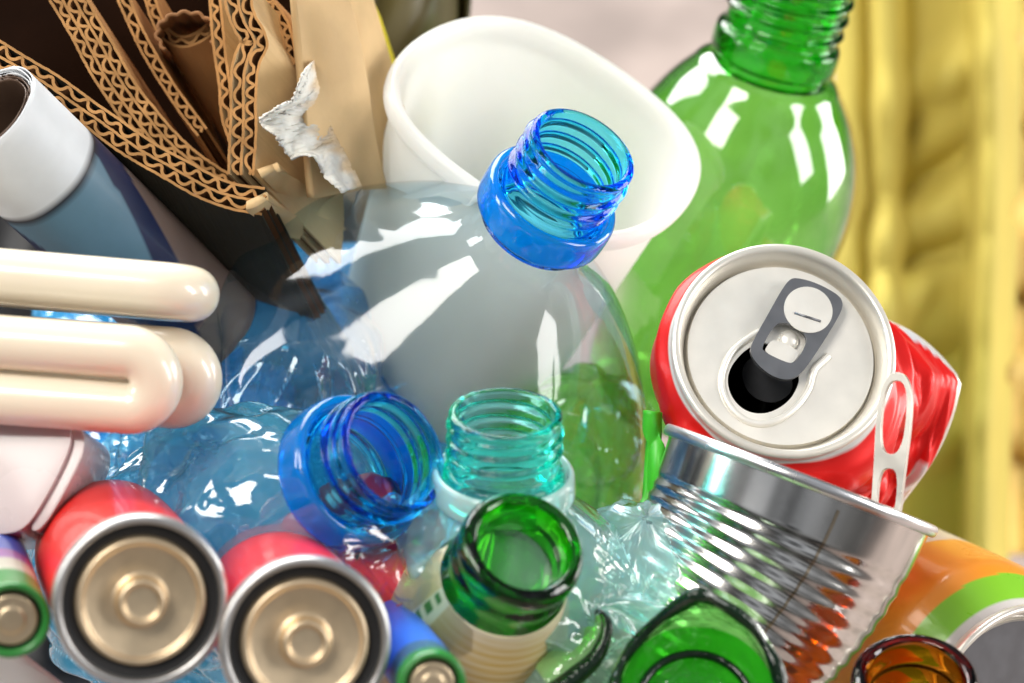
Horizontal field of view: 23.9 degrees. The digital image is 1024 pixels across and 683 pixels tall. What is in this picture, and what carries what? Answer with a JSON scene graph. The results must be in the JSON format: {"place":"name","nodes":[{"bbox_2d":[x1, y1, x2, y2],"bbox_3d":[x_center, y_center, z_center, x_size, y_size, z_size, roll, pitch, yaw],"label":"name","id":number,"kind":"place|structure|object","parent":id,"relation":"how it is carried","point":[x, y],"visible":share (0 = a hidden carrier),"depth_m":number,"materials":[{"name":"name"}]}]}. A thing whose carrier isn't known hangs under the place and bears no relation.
{"place":"outdoors","nodes":[
{"label":"outdoors","id":0,"kind":"place"},
{"bbox_2d":[0,66,254,361],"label":"rolled magazine","id":1,"kind":"object","parent":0,"point":[70,183],"visible":0.75,"depth_m":0.54,"materials":[{"name":"blue paper"}]},
{"bbox_2d":[215,524,390,682],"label":"battery","id":2,"kind":"object","parent":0,"point":[301,607],"visible":0.95,"depth_m":0.46,"materials":[{"name":"metal"}]},
{"bbox_2d":[35,480,228,682],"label":"battery","id":3,"kind":"object","parent":2,"relation":"on","point":[132,579],"visible":1,"depth_m":0.46,"materials":[{"name":"metal"}]},
{"bbox_2d":[0,534,50,657],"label":"battery","id":4,"kind":"object","parent":3,"relation":"on","point":[25,617],"visible":1,"depth_m":0.46,"materials":[{"name":"metal"}]},
{"bbox_2d":[0,655,61,682],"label":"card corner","id":5,"kind":"object","parent":3,"relation":"attached to","point":[24,669],"visible":0.84,"depth_m":0.49,"materials":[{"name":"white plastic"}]},
{"bbox_2d":[0,425,109,549],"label":"plastic casing","id":6,"kind":"object","parent":3,"relation":"on","point":[46,474],"visible":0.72,"depth_m":0.50,"materials":[{"name":"white plastic"}]},
{"bbox_2d":[0,248,221,433],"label":"fluorescent lamp","id":7,"kind":"object","parent":6,"relation":"on","point":[91,376],"visible":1,"depth_m":0.49,"materials":[{"name":"white glass"}]},
{"bbox_2d":[379,492,582,682],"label":"glass bottle","id":8,"kind":"object","parent":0,"point":[488,604],"visible":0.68,"depth_m":0.49,"materials":[{"name":"glass"}]},
{"bbox_2d":[278,472,444,602],"bbox_3d":[-0.035,0.053,0.521,0.042,0.043,0.044,2,66,-5],"label":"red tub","id":9,"kind":"object","parent":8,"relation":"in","point":[382,567],"visible":0.28,"depth_m":0.51,"materials":[{"name":"plastic"}]},
{"bbox_2d":[335,492,456,608],"bbox_3d":[-0.027,0.052,0.506,0.036,0.038,0.036,6,59,-10],"label":"plastic wrap","id":10,"kind":"object","parent":9,"relation":"on","point":[452,521],"visible":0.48,"depth_m":0.50,"materials":[{"name":"clear plastic"}]},
{"bbox_2d":[383,600,465,682],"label":"battery","id":11,"kind":"object","parent":8,"relation":"on","point":[415,640],"visible":0.82,"depth_m":0.46,"materials":[{"name":"metal"}]},
{"bbox_2d":[397,388,665,682],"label":"plastic bottle","id":12,"kind":"object","parent":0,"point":[502,440],"visible":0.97,"depth_m":0.49,"materials":[{"name":"teal plastic"}]},
{"bbox_2d":[567,499,677,645],"bbox_3d":[0.032,0.070,0.540,0.053,0.082,0.049,-4,37,3],"label":"plastic bottle","id":13,"kind":"object","parent":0,"point":[628,503],"visible":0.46,"depth_m":0.52,"materials":[{"name":"plastic"}]},
{"bbox_2d":[536,609,612,682],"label":"glass shard","id":14,"kind":"object","parent":13,"relation":"on","point":[584,669],"visible":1,"depth_m":0.49,"materials":[{"name":"green glass"}]},
{"bbox_2d":[470,0,1023,645],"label":"ground","id":15,"kind":"structure","parent":0,"point":[766,166],"depth_m":1.14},
{"bbox_2d":[0,190,369,682],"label":"refuse bag","id":16,"kind":"object","parent":15,"relation":"on","point":[355,205],"depth_m":0.67,"materials":[{"name":"plastic"}]},
{"bbox_2d":[31,242,461,611],"bbox_3d":[-0.071,0.027,0.661,0.132,0.117,0.113,0,35,0],"label":"plastic film","id":17,"kind":"object","parent":16,"relation":"on","point":[274,377],"visible":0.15,"depth_m":0.62,"materials":[{"name":"blue plastic"}]},
{"bbox_2d":[0,0,290,157],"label":"tan cardboard","id":18,"kind":"object","parent":17,"relation":"on","point":[36,31],"visible":0.12,"depth_m":0.63,"materials":[{"name":"brown cardboard"}]},
{"bbox_2d":[154,9,211,72],"bbox_3d":[-0.077,-0.071,0.595,0.017,0.043,0.049,0,35,0],"label":"brown paper","id":19,"kind":"object","parent":18,"relation":"on","point":[186,22],"visible":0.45,"depth_m":0.57,"materials":[{"name":"brown cardboard"}]},
{"bbox_2d":[0,40,367,413],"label":"cardboard sheet","id":20,"kind":"object","parent":17,"relation":"on","point":[268,271],"visible":0.39,"depth_m":0.57,"materials":[{"name":"brown cardboard"}]},
{"bbox_2d":[144,0,227,145],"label":"cardboard sheet","id":21,"kind":"object","parent":17,"relation":"on","point":[193,56],"visible":0.41,"depth_m":0.58,"materials":[{"name":"brown cardboard"}]},
{"bbox_2d":[340,16,700,442],"bbox_3d":[-0.007,-0.022,0.624,0.083,0.092,0.084,15,40,-13],"label":"white tub","id":22,"kind":"object","parent":17,"relation":"on","point":[456,302],"visible":0.78,"depth_m":0.61,"materials":[{"name":"plastic"}]},
{"bbox_2d":[376,8,394,63],"bbox_3d":[-0.035,-0.072,0.621,0.016,0.044,0.015,13,37,17],"label":"yellow card","id":23,"kind":"object","parent":22,"relation":"on","point":[392,58],"visible":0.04,"depth_m":0.62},
{"bbox_2d":[588,0,857,436],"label":"plastic bottle","id":24,"kind":"object","parent":22,"relation":"on","point":[788,47],"visible":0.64,"depth_m":0.64,"materials":[{"name":"green plastic"}]},
{"bbox_2d":[108,108,648,682],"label":"plastic bottle","id":25,"kind":"object","parent":16,"relation":"on","point":[556,190],"visible":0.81,"depth_m":0.53,"materials":[{"name":"plastic"}]},
{"bbox_2d":[35,375,295,682],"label":"plastic bottle","id":26,"kind":"object","parent":25,"relation":"on","point":[114,442],"visible":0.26,"depth_m":0.60,"materials":[{"name":"blue plastic"}]},
{"bbox_2d":[84,271,396,682],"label":"plastic bottle","id":27,"kind":"object","parent":26,"relation":"on","point":[191,473],"visible":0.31,"depth_m":0.58,"materials":[{"name":"plastic"}]},
{"bbox_2d":[117,0,227,170],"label":"cardboard sheet","id":28,"kind":"object","parent":27,"relation":"on","point":[179,93],"visible":0.69,"depth_m":0.57,"materials":[{"name":"brown cardboard"}]},
{"bbox_2d":[49,0,354,358],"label":"cardboard sheet","id":29,"kind":"object","parent":27,"relation":"on","point":[121,84],"visible":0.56,"depth_m":0.56,"materials":[{"name":"brown cardboard"}]},
{"bbox_2d":[26,391,443,682],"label":"plastic bottle","id":30,"kind":"object","parent":25,"relation":"on","point":[329,495],"visible":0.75,"depth_m":0.50,"materials":[{"name":"blue plastic"}]},
{"bbox_2d":[246,192,307,238],"bbox_3d":[-0.054,-0.028,0.570,0.007,0.029,0.032,14,37,19],"label":"tan cardboard","id":31,"kind":"object","parent":25,"relation":"on","point":[293,223],"visible":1,"depth_m":0.56,"materials":[{"name":"brown cardboard"}]},
{"bbox_2d":[224,0,343,263],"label":"cardboard sheet","id":32,"kind":"object","parent":25,"relation":"on","point":[263,79],"visible":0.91,"depth_m":0.56,"materials":[{"name":"brown cardboard"}]},
{"bbox_2d":[208,0,239,139],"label":"cardboard sheet","id":33,"kind":"object","parent":32,"relation":"on","point":[225,41],"visible":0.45,"depth_m":0.56,"materials":[{"name":"brown cardboard"}]},
{"bbox_2d":[266,0,295,66],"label":"cardboard sheet","id":34,"kind":"object","parent":32,"relation":"on","point":[285,24],"visible":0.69,"depth_m":0.57,"materials":[{"name":"brown cardboard"}]},
{"bbox_2d":[257,162,345,229],"bbox_3d":[-0.051,-0.034,0.578,0.005,0.037,0.038,13,37,18],"label":"tan cardboard","id":35,"kind":"object","parent":25,"relation":"on","point":[277,177],"visible":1,"depth_m":0.56,"materials":[{"name":"brown cardboard"}]},
{"bbox_2d":[290,0,385,197],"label":"tan cardboard","id":36,"kind":"object","parent":25,"relation":"on","point":[326,37],"visible":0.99,"depth_m":0.57,"materials":[{"name":"beige cardboard"}]},
{"bbox_2d":[259,60,361,192],"bbox_3d":[-0.045,-0.049,0.562,0.021,0.037,0.028,10,36,14],"label":"torn paper","id":37,"kind":"object","parent":36,"relation":"attached to","point":[289,129],"visible":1,"depth_m":0.56,"materials":[{"name":"white paper"}]},
{"bbox_2d":[351,0,403,166],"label":"tan cardboard","id":38,"kind":"object","parent":25,"relation":"on","point":[378,63],"visible":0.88,"depth_m":0.59,"materials":[{"name":"beige cardboard"}]},
{"bbox_2d":[532,362,653,625],"bbox_3d":[0.014,0.040,0.641,0.048,0.082,0.047,7,41,-6],"label":"plastic bottle","id":39,"kind":"object","parent":25,"relation":"on","point":[572,372],"visible":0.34,"depth_m":0.63,"materials":[{"name":"plastic"}]},
{"bbox_2d":[374,0,471,59],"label":"olive bag","id":40,"kind":"object","parent":16,"relation":"on","point":[406,23],"visible":0.14,"depth_m":0.65,"materials":[{"name":"plastic"}]},
{"bbox_2d":[830,0,1023,559],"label":"yellow cloth","id":41,"kind":"object","parent":15,"relation":"on","point":[931,92],"visible":0.59,"depth_m":0.83,"materials":[{"name":"fabric"}]},
{"bbox_2d":[833,528,1023,682],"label":"drink can","id":42,"kind":"object","parent":15,"relation":"on","point":[965,598],"visible":0.21,"depth_m":0.56,"materials":[{"name":"metal"}]},
{"bbox_2d":[1006,31,1023,554],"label":"woven cloth","id":43,"kind":"object","parent":15,"relation":"on","point":[1015,373],"visible":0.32,"depth_m":0.85,"materials":[{"name":"fabric"}]},
{"bbox_2d":[561,424,937,682],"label":"tin can","id":44,"kind":"object","parent":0,"point":[809,574],"visible":0.87,"depth_m":0.51,"materials":[{"name":"metal"}]},
{"bbox_2d":[637,410,664,512],"bbox_3d":[0.031,0.029,0.546,0.007,0.024,0.018,0,35,0],"label":"green strap","id":45,"kind":"object","parent":44,"relation":"on","point":[652,434],"visible":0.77,"depth_m":0.55,"materials":[{"name":"plastic"}]},
{"bbox_2d":[607,586,787,682],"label":"broken bottle","id":46,"kind":"object","parent":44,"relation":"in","point":[693,654],"visible":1,"depth_m":0.49,"materials":[{"name":"green glass"}]},
{"bbox_2d":[650,244,960,508],"bbox_3d":[0.068,0.014,0.571,0.057,0.080,0.082,24,41,30],"label":"drink can","id":47,"kind":"object","parent":44,"relation":"on","point":[793,357],"visible":0.85,"depth_m":0.55,"materials":[{"name":"metal"}]},
{"bbox_2d":[871,372,912,511],"bbox_3d":[0.081,0.023,0.515,0.008,0.033,0.002,4,-5,26],"label":"pull tab","id":48,"kind":"object","parent":44,"relation":"on","point":[896,462],"visible":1,"depth_m":0.52,"materials":[{"name":"paint"}]},
{"bbox_2d":[850,634,978,682],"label":"glass bottle","id":49,"kind":"object","parent":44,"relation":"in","point":[910,658],"visible":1,"depth_m":0.50,"materials":[{"name":"orange glass"}]}
]}

